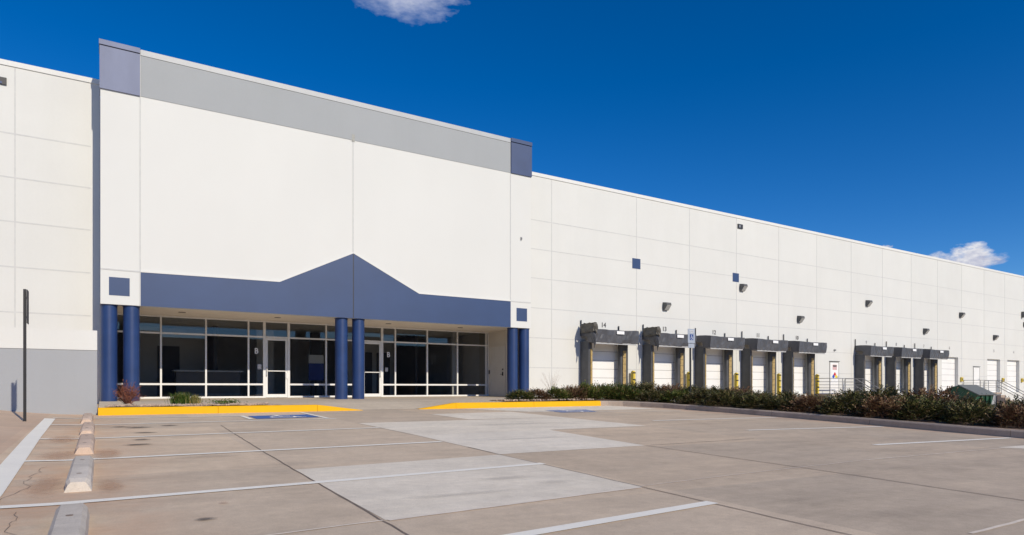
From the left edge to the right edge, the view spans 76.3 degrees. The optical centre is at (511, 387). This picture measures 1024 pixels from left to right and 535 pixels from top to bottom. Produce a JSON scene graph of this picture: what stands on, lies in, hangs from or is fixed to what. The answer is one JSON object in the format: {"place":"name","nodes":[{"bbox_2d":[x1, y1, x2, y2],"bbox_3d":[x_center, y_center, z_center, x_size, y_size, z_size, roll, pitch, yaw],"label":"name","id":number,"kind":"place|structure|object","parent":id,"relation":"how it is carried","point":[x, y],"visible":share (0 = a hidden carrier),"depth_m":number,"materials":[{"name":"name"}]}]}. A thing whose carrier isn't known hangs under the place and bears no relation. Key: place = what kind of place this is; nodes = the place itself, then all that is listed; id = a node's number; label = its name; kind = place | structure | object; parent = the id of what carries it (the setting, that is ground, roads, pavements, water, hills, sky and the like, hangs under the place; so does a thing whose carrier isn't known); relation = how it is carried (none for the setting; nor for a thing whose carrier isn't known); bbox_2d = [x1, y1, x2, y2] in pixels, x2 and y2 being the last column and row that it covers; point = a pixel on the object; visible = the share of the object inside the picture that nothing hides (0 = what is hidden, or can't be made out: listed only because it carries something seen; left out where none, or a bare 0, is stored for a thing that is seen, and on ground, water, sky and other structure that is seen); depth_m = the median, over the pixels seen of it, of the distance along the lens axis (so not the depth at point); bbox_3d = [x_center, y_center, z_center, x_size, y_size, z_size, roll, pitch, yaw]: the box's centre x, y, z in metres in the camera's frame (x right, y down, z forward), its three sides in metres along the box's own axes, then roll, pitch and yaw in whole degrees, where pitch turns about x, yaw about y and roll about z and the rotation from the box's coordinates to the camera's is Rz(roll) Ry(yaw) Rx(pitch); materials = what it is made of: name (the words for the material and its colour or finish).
{"place":"outdoors","nodes":[
{"label":"outdoors","id":0,"kind":"place"},
{"bbox_2d":[172,370,243,396],"bbox_3d":[-12.070,-0.145,25.869,2.500,1.050,0.950,0,0,-32],"label":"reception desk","id":1,"kind":"object","parent":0,"point":[198,376],"visible":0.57,"depth_m":25.58,"materials":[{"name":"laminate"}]},
{"bbox_2d":[98,396,616,409],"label":"sidewalk","id":2,"kind":"structure","parent":0,"point":[375,403],"depth_m":19.99,"materials":[{"name":"concrete"}]},
{"bbox_2d":[105,404,281,406],"bbox_3d":[-7.882,0.435,16.247,3.850,0.039,1.500,0,0,-32],"label":"gravel bed","id":3,"kind":"object","parent":2,"relation":"on","point":[187,405],"visible":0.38,"depth_m":15.63,"materials":[{"name":"beige gravel"}]},
{"bbox_2d":[113,380,146,403],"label":"red shrub","id":4,"kind":"object","parent":3,"relation":"on","point":[126,398],"visible":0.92,"depth_m":15.33,"materials":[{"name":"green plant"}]},
{"bbox_2d":[164,391,193,403],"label":"bush","id":5,"kind":"object","parent":3,"relation":"on","point":[180,398],"visible":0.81,"depth_m":15.79,"materials":[{"name":"green plant"}]},
{"bbox_2d":[187,394,202,403],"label":"grass tuft","id":6,"kind":"object","parent":3,"relation":"on","point":[196,399],"visible":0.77,"depth_m":15.95,"materials":[{"name":"green plant"}]},
{"bbox_2d":[202,398,244,403],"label":"creeping plant","id":7,"kind":"object","parent":3,"relation":"on","point":[224,401],"visible":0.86,"depth_m":16.30,"materials":[{"name":"green plant"}]},
{"bbox_2d":[107,398,593,406],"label":"gravel","id":8,"kind":"structure","parent":3,"relation":"on","point":[197,404],"depth_m":15.94,"materials":[{"name":"stone"}]},
{"bbox_2d":[490,399,616,401],"bbox_3d":[2.885,0.429,23.312,8.300,0.038,2.000,0,0,-32],"label":"planting bed","id":9,"kind":"object","parent":2,"relation":"on","point":[551,400],"visible":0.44,"depth_m":21.61,"materials":[{"name":"brown soil"}]},
{"bbox_2d":[504,387,534,399],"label":"juniper shrub","id":10,"kind":"object","parent":9,"relation":"on","point":[513,395],"visible":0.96,"depth_m":21.16,"materials":[{"name":"green plant"}]},
{"bbox_2d":[520,387,557,399],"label":"juniper shrub","id":11,"kind":"object","parent":9,"relation":"on","point":[538,393],"visible":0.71,"depth_m":21.64,"materials":[{"name":"brown plant"}]},
{"bbox_2d":[543,375,559,397],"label":"bare weed","id":12,"kind":"object","parent":9,"relation":"on","point":[552,383],"visible":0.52,"depth_m":23.30,"materials":[{"name":"beige plant"}]},
{"bbox_2d":[541,384,571,399],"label":"juniper shrub","id":13,"kind":"object","parent":9,"relation":"on","point":[555,392],"visible":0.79,"depth_m":21.97,"materials":[{"name":"green plant"}]},
{"bbox_2d":[552,385,588,398],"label":"juniper shrub","id":14,"kind":"object","parent":9,"relation":"on","point":[573,392],"visible":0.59,"depth_m":22.49,"materials":[{"name":"brown plant"}]},
{"bbox_2d":[571,379,606,399],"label":"juniper shrub","id":15,"kind":"object","parent":9,"relation":"on","point":[591,388],"visible":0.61,"depth_m":22.86,"materials":[{"name":"green plant"}]},
{"bbox_2d":[586,381,623,399],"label":"juniper shrub","id":16,"kind":"object","parent":9,"relation":"on","point":[607,389],"visible":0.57,"depth_m":23.10,"materials":[{"name":"green plant"}]},
{"bbox_2d":[597,379,620,397],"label":"juniper shrub","id":17,"kind":"object","parent":9,"relation":"on","point":[611,386],"visible":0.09,"depth_m":24.02,"materials":[{"name":"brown plant"}]},
{"bbox_2d":[0,404,1023,534],"bbox_3d":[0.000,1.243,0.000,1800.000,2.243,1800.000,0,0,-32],"label":"parking lot","id":18,"kind":"structure","parent":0,"point":[600,470],"depth_m":6.58,"materials":[{"name":"concrete"}]},
{"bbox_2d":[23,289,28,420],"bbox_3d":[-8.761,-0.530,11.738,0.070,2.480,0.300,0,0,-32],"label":"sign on a post","id":19,"kind":"object","parent":18,"relation":"on","point":[24,352],"visible":0.91,"depth_m":11.71,"materials":[{"name":"black metal"}]},
{"bbox_2d":[0,327,96,414],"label":"screen wall","id":20,"kind":"structure","parent":18,"relation":"on","point":[61,371],"depth_m":14.21,"materials":[{"name":"grey paint"}]},
{"bbox_2d":[47,503,89,534],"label":"wheel stop","id":21,"kind":"object","parent":18,"relation":"on","point":[70,519],"visible":1,"depth_m":3.76,"materials":[{"name":"grey concrete"}]},
{"bbox_2d":[64,455,93,492],"bbox_3d":[-3.923,0.760,5.931,0.194,0.108,1.820,0,1,-32],"label":"wheel stop","id":22,"kind":"object","parent":18,"relation":"on","point":[80,475],"visible":1,"depth_m":5.40,"materials":[{"name":"grey concrete"}]},
{"bbox_2d":[74,434,94,454],"bbox_3d":[-5.434,0.705,8.306,0.194,0.108,1.850,0,1,-32],"label":"wheel stop","id":23,"kind":"object","parent":18,"relation":"on","point":[85,444],"visible":1,"depth_m":7.66,"materials":[{"name":"concrete"}]},
{"bbox_2d":[79,422,94,435],"bbox_3d":[-6.796,0.656,10.432,0.196,0.108,1.800,0,1,-32],"label":"wheel stop","id":24,"kind":"object","parent":18,"relation":"on","point":[87,427],"visible":0.96,"depth_m":9.91,"materials":[{"name":"concrete"}]},
{"bbox_2d":[80,413,93,423],"bbox_3d":[-8.327,0.600,12.777,0.194,0.107,1.900,0,1,-32],"label":"wheel stop","id":25,"kind":"object","parent":18,"relation":"on","point":[87,417],"visible":0.95,"depth_m":12.22,"materials":[{"name":"concrete"}]},
{"bbox_2d":[98,405,359,415],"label":"yellow kerb","id":26,"kind":"structure","parent":18,"relation":"on","point":[192,410],"depth_m":15.59,"materials":[{"name":"paint"}]},
{"bbox_2d":[419,401,600,408],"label":"yellow kerb","id":27,"kind":"structure","parent":18,"relation":"on","point":[514,404],"depth_m":20.10,"materials":[{"name":"paint"}]},
{"bbox_2d":[0,38,1023,403],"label":"warehouse","id":28,"kind":"structure","parent":18,"relation":"on","point":[162,216],"depth_m":24.38,"materials":[{"name":"white paint"}]},
{"bbox_2d":[0,77,6,84],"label":"wall lamp","id":29,"kind":"object","parent":28,"relation":"attached to","point":[3,80],"visible":1,"depth_m":18.58,"materials":[{"name":"grey metal"}]},
{"bbox_2d":[157,346,179,396],"bbox_3d":[-14.103,-0.660,26.753,0.800,2.080,0.070,0,0,-32],"label":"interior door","id":30,"kind":"structure","parent":28,"relation":"in","point":[170,354],"depth_m":26.72,"materials":[{"name":"black glass"}]},
{"bbox_2d":[266,338,287,396],"bbox_3d":[-8.736,-0.729,24.211,0.780,2.192,0.147,0,0,-32],"label":"entrance door","id":31,"kind":"structure","parent":28,"relation":"in","point":[273,339],"depth_m":24.22,"materials":[{"name":"white metal"}]},
{"bbox_2d":[308,355,323,395],"bbox_3d":[-8.146,-0.485,27.067,0.620,1.730,0.300,0,0,-32],"label":"banner stand","id":32,"kind":"object","parent":28,"relation":"on","point":[315,368],"visible":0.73,"depth_m":27.03,"materials":[{"name":"blue metal"}]},
{"bbox_2d":[365,352,371,393],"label":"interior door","id":33,"kind":"structure","parent":28,"relation":"in","point":[368,355],"depth_m":31.56,"materials":[{"name":"black glass"}]},
{"bbox_2d":[364,342,380,396],"bbox_3d":[-5.621,-0.729,26.169,0.760,2.192,0.147,0,0,-32],"label":"entrance door","id":34,"kind":"structure","parent":28,"relation":"in","point":[365,395],"depth_m":26.29,"materials":[{"name":"white metal"}]},
{"bbox_2d":[377,353,389,394],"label":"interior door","id":35,"kind":"structure","parent":28,"relation":"in","point":[386,360],"depth_m":32.02,"materials":[{"name":"black glass"}]},
{"bbox_2d":[490,344,505,395],"bbox_3d":[-0.660,-0.733,28.347,0.101,2.215,1.340,0,0,-32],"label":"side door","id":36,"kind":"structure","parent":28,"relation":"in","point":[497,353],"depth_m":28.29,"materials":[{"name":"paint"}]},
{"bbox_2d":[592,343,617,386],"bbox_3d":[4.137,-0.865,30.640,2.260,2.490,0.065,0,0,-32],"label":"dock door","id":37,"kind":"structure","parent":28,"relation":"in","point":[605,356],"depth_m":30.80,"materials":[{"name":"white metal"}]},
{"bbox_2d":[580,320,638,385],"bbox_3d":[4.466,-0.785,29.844,2.800,4.570,1.218,0,0,-32],"label":"dock shelter","id":38,"kind":"object","parent":28,"relation":"attached to","point":[594,334],"visible":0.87,"depth_m":29.46,"materials":[{"name":"fabric"}]},
{"bbox_2d":[654,346,674,389],"bbox_3d":[7.379,-0.865,32.678,2.260,2.490,0.065,0,0,-32],"label":"dock door","id":39,"kind":"structure","parent":28,"relation":"in","point":[664,358],"depth_m":32.86,"materials":[{"name":"white metal"}]},
{"bbox_2d":[663,302,670,310],"bbox_3d":[7.725,-4.049,32.429,0.320,0.399,0.308,0,0,-32],"label":"wall lamp","id":40,"kind":"object","parent":28,"relation":"attached to","point":[666,306],"visible":1,"depth_m":32.37,"materials":[{"name":"grey metal"}]},
{"bbox_2d":[642,324,696,387],"bbox_3d":[7.709,-0.785,31.882,2.800,4.570,1.218,0,0,-32],"label":"dock shelter","id":41,"kind":"object","parent":28,"relation":"attached to","point":[655,336],"visible":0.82,"depth_m":31.48,"materials":[{"name":"grey fabric"}]},
{"bbox_2d":[706,348,722,389],"bbox_3d":[10.470,-0.865,34.621,2.260,2.490,0.065,0,0,-32],"label":"dock door","id":42,"kind":"structure","parent":28,"relation":"in","point":[714,357],"depth_m":34.82,"materials":[{"name":"white metal"}]},
{"bbox_2d":[695,328,744,390],"bbox_3d":[10.845,-0.785,33.905,2.634,4.570,1.130,0,0,-32],"label":"dock shelter","id":43,"kind":"object","parent":28,"relation":"attached to","point":[728,345],"visible":0.79,"depth_m":33.51,"materials":[{"name":"fabric"}]},
{"bbox_2d":[740,284,747,291],"bbox_3d":[12.635,-5.459,35.516,0.320,0.399,0.308,0,0,-32],"label":"wall lamp","id":44,"kind":"object","parent":28,"relation":"attached to","point":[743,287],"visible":1,"depth_m":35.45,"materials":[{"name":"grey metal"}]},
{"bbox_2d":[752,350,766,392],"bbox_3d":[13.560,-0.865,36.564,2.260,2.490,0.065,0,0,-32],"label":"dock door","id":45,"kind":"structure","parent":28,"relation":"in","point":[759,357],"depth_m":36.81,"materials":[{"name":"white metal"}]},
{"bbox_2d":[741,331,787,396],"bbox_3d":[13.935,-0.785,35.848,2.634,4.570,1.130,0,0,-32],"label":"dock shelter","id":46,"kind":"object","parent":28,"relation":"attached to","point":[771,347],"visible":0.82,"depth_m":35.44,"materials":[{"name":"grey fabric"}]},
{"bbox_2d":[793,352,804,393],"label":"dock door","id":47,"kind":"structure","parent":28,"relation":"in","point":[799,358],"depth_m":38.77,"materials":[{"name":"white metal"}]},
{"bbox_2d":[797,316,804,322],"bbox_3d":[16.970,-4.019,38.241,0.320,0.399,0.308,0,0,-32],"label":"wall lamp","id":48,"kind":"object","parent":28,"relation":"attached to","point":[800,319],"visible":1,"depth_m":38.19,"materials":[{"name":"grey metal"}]},
{"bbox_2d":[783,334,826,394],"bbox_3d":[17.025,-0.785,37.791,2.634,4.570,1.130,0,0,-32],"label":"dock shelter","id":49,"kind":"object","parent":28,"relation":"attached to","point":[811,349],"visible":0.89,"depth_m":37.39,"materials":[{"name":"grey fabric"}]},
{"bbox_2d":[829,361,839,393],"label":"personnel door","id":50,"kind":"structure","parent":28,"relation":"in","point":[834,386],"depth_m":40.18,"materials":[{"name":"white metal"}]},
{"bbox_2d":[832,371,837,381],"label":"hazard sign","id":51,"kind":"object","parent":50,"relation":"attached to","point":[834,374],"visible":0.91,"depth_m":40.30,"materials":[{"name":"white plastic"}]},
{"bbox_2d":[865,356,872,390],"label":"dock door","id":52,"kind":"structure","parent":28,"relation":"in","point":[868,359],"depth_m":42.77,"materials":[{"name":"white metal"}]},
{"bbox_2d":[866,300,872,306],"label":"wall lamp","id":53,"kind":"object","parent":28,"relation":"attached to","point":[869,303],"visible":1,"depth_m":42.01,"materials":[{"name":"grey metal"}]},
{"bbox_2d":[855,339,893,393],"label":"dock shelter","id":54,"kind":"object","parent":28,"relation":"attached to","point":[877,353],"visible":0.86,"depth_m":41.30,"materials":[{"name":"grey fabric"}]},
{"bbox_2d":[896,357,901,392],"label":"dock door","id":55,"kind":"structure","parent":28,"relation":"in","point":[898,360],"depth_m":44.76,"materials":[{"name":"white metal"}]},
{"bbox_2d":[886,341,922,393],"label":"dock shelter","id":56,"kind":"object","parent":28,"relation":"attached to","point":[907,354],"visible":0.76,"depth_m":43.24,"materials":[{"name":"grey fabric"}]},
{"bbox_2d":[923,328,929,333],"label":"wall lamp","id":57,"kind":"object","parent":28,"relation":"attached to","point":[926,330],"visible":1,"depth_m":45.90,"materials":[{"name":"grey metal"}]},
{"bbox_2d":[924,358,928,390],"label":"dock door","id":58,"kind":"structure","parent":28,"relation":"in","point":[926,361],"depth_m":46.70,"materials":[{"name":"white metal"}]},
{"bbox_2d":[914,343,948,394],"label":"dock shelter","id":59,"kind":"object","parent":28,"relation":"attached to","point":[933,355],"visible":0.76,"depth_m":45.20,"materials":[{"name":"grey rubber"}]},
{"bbox_2d":[942,357,954,389],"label":"dock door","id":60,"kind":"structure","parent":28,"relation":"in","point":[948,366],"depth_m":48.40,"materials":[{"name":"white metal"}]},
{"bbox_2d":[959,312,964,317],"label":"wall lamp","id":61,"kind":"object","parent":28,"relation":"attached to","point":[961,314],"visible":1,"depth_m":48.73,"materials":[{"name":"grey metal"}]},
{"bbox_2d":[973,366,979,384],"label":"personnel door","id":62,"kind":"structure","parent":28,"relation":"in","point":[976,369],"depth_m":50.26,"materials":[{"name":"white metal"}]},
{"bbox_2d":[987,359,996,391],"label":"dock door","id":63,"kind":"structure","parent":28,"relation":"in","point":[991,364],"depth_m":52.24,"materials":[{"name":"white metal"}]},
{"bbox_2d":[1007,360,1015,391],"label":"dock door","id":64,"kind":"structure","parent":28,"relation":"in","point":[1011,365],"depth_m":54.09,"materials":[{"name":"white metal"}]},
{"bbox_2d":[631,371,635,384],"bbox_3d":[5.802,0.372,31.167,0.148,2.356,0.185,0,0,-32],"label":"guard post","id":65,"kind":"object","parent":18,"relation":"on","point":[633,375],"visible":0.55,"depth_m":31.11,"materials":[{"name":"yellow metal"}]},
{"bbox_2d":[734,373,738,388],"bbox_3d":[12.092,0.372,35.121,0.148,2.356,0.185,0,0,-32],"label":"guard post","id":66,"kind":"object","parent":18,"relation":"on","point":[736,380],"visible":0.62,"depth_m":35.08,"materials":[{"name":"yellow metal"}]},
{"bbox_2d":[777,373,780,394],"bbox_3d":[15.182,0.372,37.064,0.148,2.356,0.185,0,0,-32],"label":"guard post","id":67,"kind":"object","parent":18,"relation":"on","point":[778,381],"visible":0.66,"depth_m":37.01,"materials":[{"name":"yellow metal"}]},
{"bbox_2d":[601,401,1023,438],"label":"island kerb","id":68,"kind":"structure","parent":18,"relation":"on","point":[1001,432],"depth_m":16.23,"materials":[{"name":"concrete"}]},
{"bbox_2d":[815,378,879,397],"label":"dock stairs","id":69,"kind":"structure","parent":18,"relation":"on","point":[845,384],"depth_m":38.77,"materials":[{"name":"metal"}]},
{"bbox_2d":[946,385,997,405],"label":"dumpster","id":70,"kind":"object","parent":18,"relation":"on","point":[979,392],"visible":0.47,"depth_m":40.41,"materials":[{"name":"green paint"}]},
{"bbox_2d":[963,380,1023,407],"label":"dock stairs","id":71,"kind":"structure","parent":18,"relation":"on","point":[999,397],"depth_m":49.29,"materials":[{"name":"metal"}]},
{"bbox_2d":[0,0,1023,275],"label":"sky","id":72,"kind":"structure","parent":0,"point":[896,124],"materials":[{"name":"blue"}]},
{"bbox_2d":[815,374,818,393],"bbox_3d":[18.272,0.372,39.007,0.148,2.356,0.185,0,0,-32],"label":"guard post","id":73,"kind":"object","parent":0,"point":[816,385],"visible":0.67,"depth_m":38.96,"materials":[{"name":"yellow metal"}]},
{"bbox_2d":[617,400,1023,429],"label":"island soil","id":74,"kind":"structure","parent":0,"point":[941,422],"depth_m":15.53,"materials":[{"name":"brown soil"}]},
{"bbox_2d":[606,382,639,400],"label":"juniper shrub","id":75,"kind":"object","parent":74,"relation":"on","point":[620,392],"visible":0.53,"depth_m":23.19,"materials":[{"name":"green plant"}]},
{"bbox_2d":[607,380,638,398],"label":"juniper shrub","id":76,"kind":"object","parent":74,"relation":"on","point":[630,384],"visible":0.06,"depth_m":24.14,"materials":[{"name":"green plant"}]},
{"bbox_2d":[607,384,648,400],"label":"juniper shrub","id":77,"kind":"object","parent":74,"relation":"on","point":[627,391],"visible":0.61,"depth_m":23.06,"materials":[{"name":"green plant"}]},
{"bbox_2d":[625,380,659,391],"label":"juniper shrub","id":78,"kind":"object","parent":74,"relation":"on","point":[647,386],"visible":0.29,"depth_m":24.02,"materials":[{"name":"green plant"}]},
{"bbox_2d":[632,388,675,401],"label":"juniper shrub","id":79,"kind":"object","parent":74,"relation":"on","point":[653,396],"visible":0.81,"depth_m":22.35,"materials":[{"name":"green plant"}]},
{"bbox_2d":[650,382,679,398],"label":"juniper shrub","id":80,"kind":"object","parent":74,"relation":"on","point":[666,388],"visible":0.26,"depth_m":23.43,"materials":[{"name":"green plant"}]},
{"bbox_2d":[658,386,697,402],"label":"juniper shrub","id":81,"kind":"object","parent":74,"relation":"on","point":[678,393],"visible":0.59,"depth_m":21.91,"materials":[{"name":"green plant"}]},
{"bbox_2d":[673,384,705,399],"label":"juniper shrub","id":82,"kind":"object","parent":74,"relation":"on","point":[692,388],"visible":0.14,"depth_m":22.70,"materials":[{"name":"green plant"}]},
{"bbox_2d":[688,329,694,394],"bbox_3d":[5.957,-0.550,21.723,0.330,2.800,0.085,0,0,-32],"label":"accessible sign","id":83,"kind":"object","parent":74,"relation":"on","point":[691,335],"visible":0.99,"depth_m":21.70,"materials":[{"name":"white metal"}]},
{"bbox_2d":[674,388,723,405],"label":"juniper shrub","id":84,"kind":"object","parent":74,"relation":"on","point":[698,394],"visible":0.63,"depth_m":20.98,"materials":[{"name":"green plant"}]},
{"bbox_2d":[700,385,725,399],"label":"juniper shrub","id":85,"kind":"object","parent":74,"relation":"on","point":[713,388],"visible":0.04,"depth_m":21.87,"materials":[{"name":"green plant"}]},
{"bbox_2d":[696,387,748,406],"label":"juniper shrub","id":86,"kind":"object","parent":74,"relation":"on","point":[729,397],"visible":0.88,"depth_m":20.00,"materials":[{"name":"green plant"}]},
{"bbox_2d":[722,385,758,402],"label":"juniper shrub","id":87,"kind":"object","parent":74,"relation":"on","point":[743,390],"visible":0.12,"depth_m":21.10,"materials":[{"name":"green plant"}]},
{"bbox_2d":[732,392,780,408],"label":"juniper shrub","id":88,"kind":"object","parent":74,"relation":"on","point":[751,400],"visible":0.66,"depth_m":19.22,"materials":[{"name":"green plant"}]},
{"bbox_2d":[741,390,775,405],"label":"juniper shrub","id":89,"kind":"object","parent":74,"relation":"on","point":[757,393],"visible":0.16,"depth_m":20.48,"materials":[{"name":"green plant"}]},
{"bbox_2d":[759,396,809,410],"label":"juniper shrub","id":90,"kind":"object","parent":74,"relation":"on","point":[781,402],"visible":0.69,"depth_m":18.54,"materials":[{"name":"green plant"}]},
{"bbox_2d":[764,389,805,407],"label":"juniper shrub","id":91,"kind":"object","parent":74,"relation":"on","point":[786,394],"visible":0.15,"depth_m":19.44,"materials":[{"name":"green plant"}]},
{"bbox_2d":[781,392,836,412],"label":"juniper shrub","id":92,"kind":"object","parent":74,"relation":"on","point":[803,400],"visible":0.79,"depth_m":17.81,"materials":[{"name":"brown plant"}]},
{"bbox_2d":[813,389,877,416],"bbox_3d":[8.834,0.405,16.981,1.842,0.759,1.734,0,0,-32],"label":"juniper shrub","id":93,"kind":"object","parent":74,"relation":"on","point":[851,398],"visible":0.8,"depth_m":16.88,"materials":[{"name":"green plant"}]},
{"bbox_2d":[822,387,884,410],"bbox_3d":[9.327,0.359,17.939,1.803,0.749,1.915,0,0,7],"label":"juniper shrub","id":94,"kind":"object","parent":74,"relation":"on","point":[845,392],"visible":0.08,"depth_m":17.79,"materials":[{"name":"brown plant"}]},
{"bbox_2d":[856,384,919,413],"bbox_3d":[9.847,0.275,17.148,1.826,0.965,1.965,0,0,25],"label":"juniper shrub","id":95,"kind":"object","parent":74,"relation":"on","point":[891,391],"visible":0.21,"depth_m":17.02,"materials":[{"name":"green plant"}]},
{"bbox_2d":[848,392,931,418],"bbox_3d":[9.320,0.459,16.188,1.876,0.693,1.789,0,0,27],"label":"juniper shrub","id":96,"kind":"object","parent":74,"relation":"on","point":[878,403],"visible":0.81,"depth_m":16.00,"materials":[{"name":"green plant"}]},
{"bbox_2d":[882,390,963,420],"bbox_3d":[9.780,0.443,15.463,1.737,0.792,1.614,0,0,17],"label":"juniper shrub","id":97,"kind":"object","parent":74,"relation":"on","point":[918,405],"visible":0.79,"depth_m":15.27,"materials":[{"name":"green plant"}]},
{"bbox_2d":[894,384,968,414],"bbox_3d":[10.493,0.345,16.196,1.860,0.891,1.950,0,0,-15],"label":"juniper shrub","id":98,"kind":"object","parent":74,"relation":"on","point":[941,393],"visible":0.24,"depth_m":16.02,"materials":[{"name":"brown plant"}]},
{"bbox_2d":[928,395,996,419],"bbox_3d":[10.768,0.494,15.400,1.744,0.675,1.642,0,0,23],"label":"juniper shrub","id":99,"kind":"object","parent":74,"relation":"on","point":[969,399],"visible":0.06,"depth_m":15.34,"materials":[{"name":"green plant"}]},
{"bbox_2d":[935,397,1020,425],"bbox_3d":[10.397,0.546,14.556,1.615,0.671,1.715,0,0,16],"label":"juniper shrub","id":100,"kind":"object","parent":74,"relation":"on","point":[974,410],"visible":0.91,"depth_m":14.44,"materials":[{"name":"green plant"}]},
{"bbox_2d":[981,400,1023,427],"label":"juniper shrub","id":101,"kind":"object","parent":74,"relation":"on","point":[1007,415],"visible":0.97,"depth_m":13.71,"materials":[{"name":"brown plant"}]},
{"bbox_2d":[992,394,1023,420],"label":"juniper shrub","id":102,"kind":"object","parent":74,"relation":"on","point":[1016,402],"visible":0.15,"depth_m":14.68,"materials":[{"name":"green plant"}]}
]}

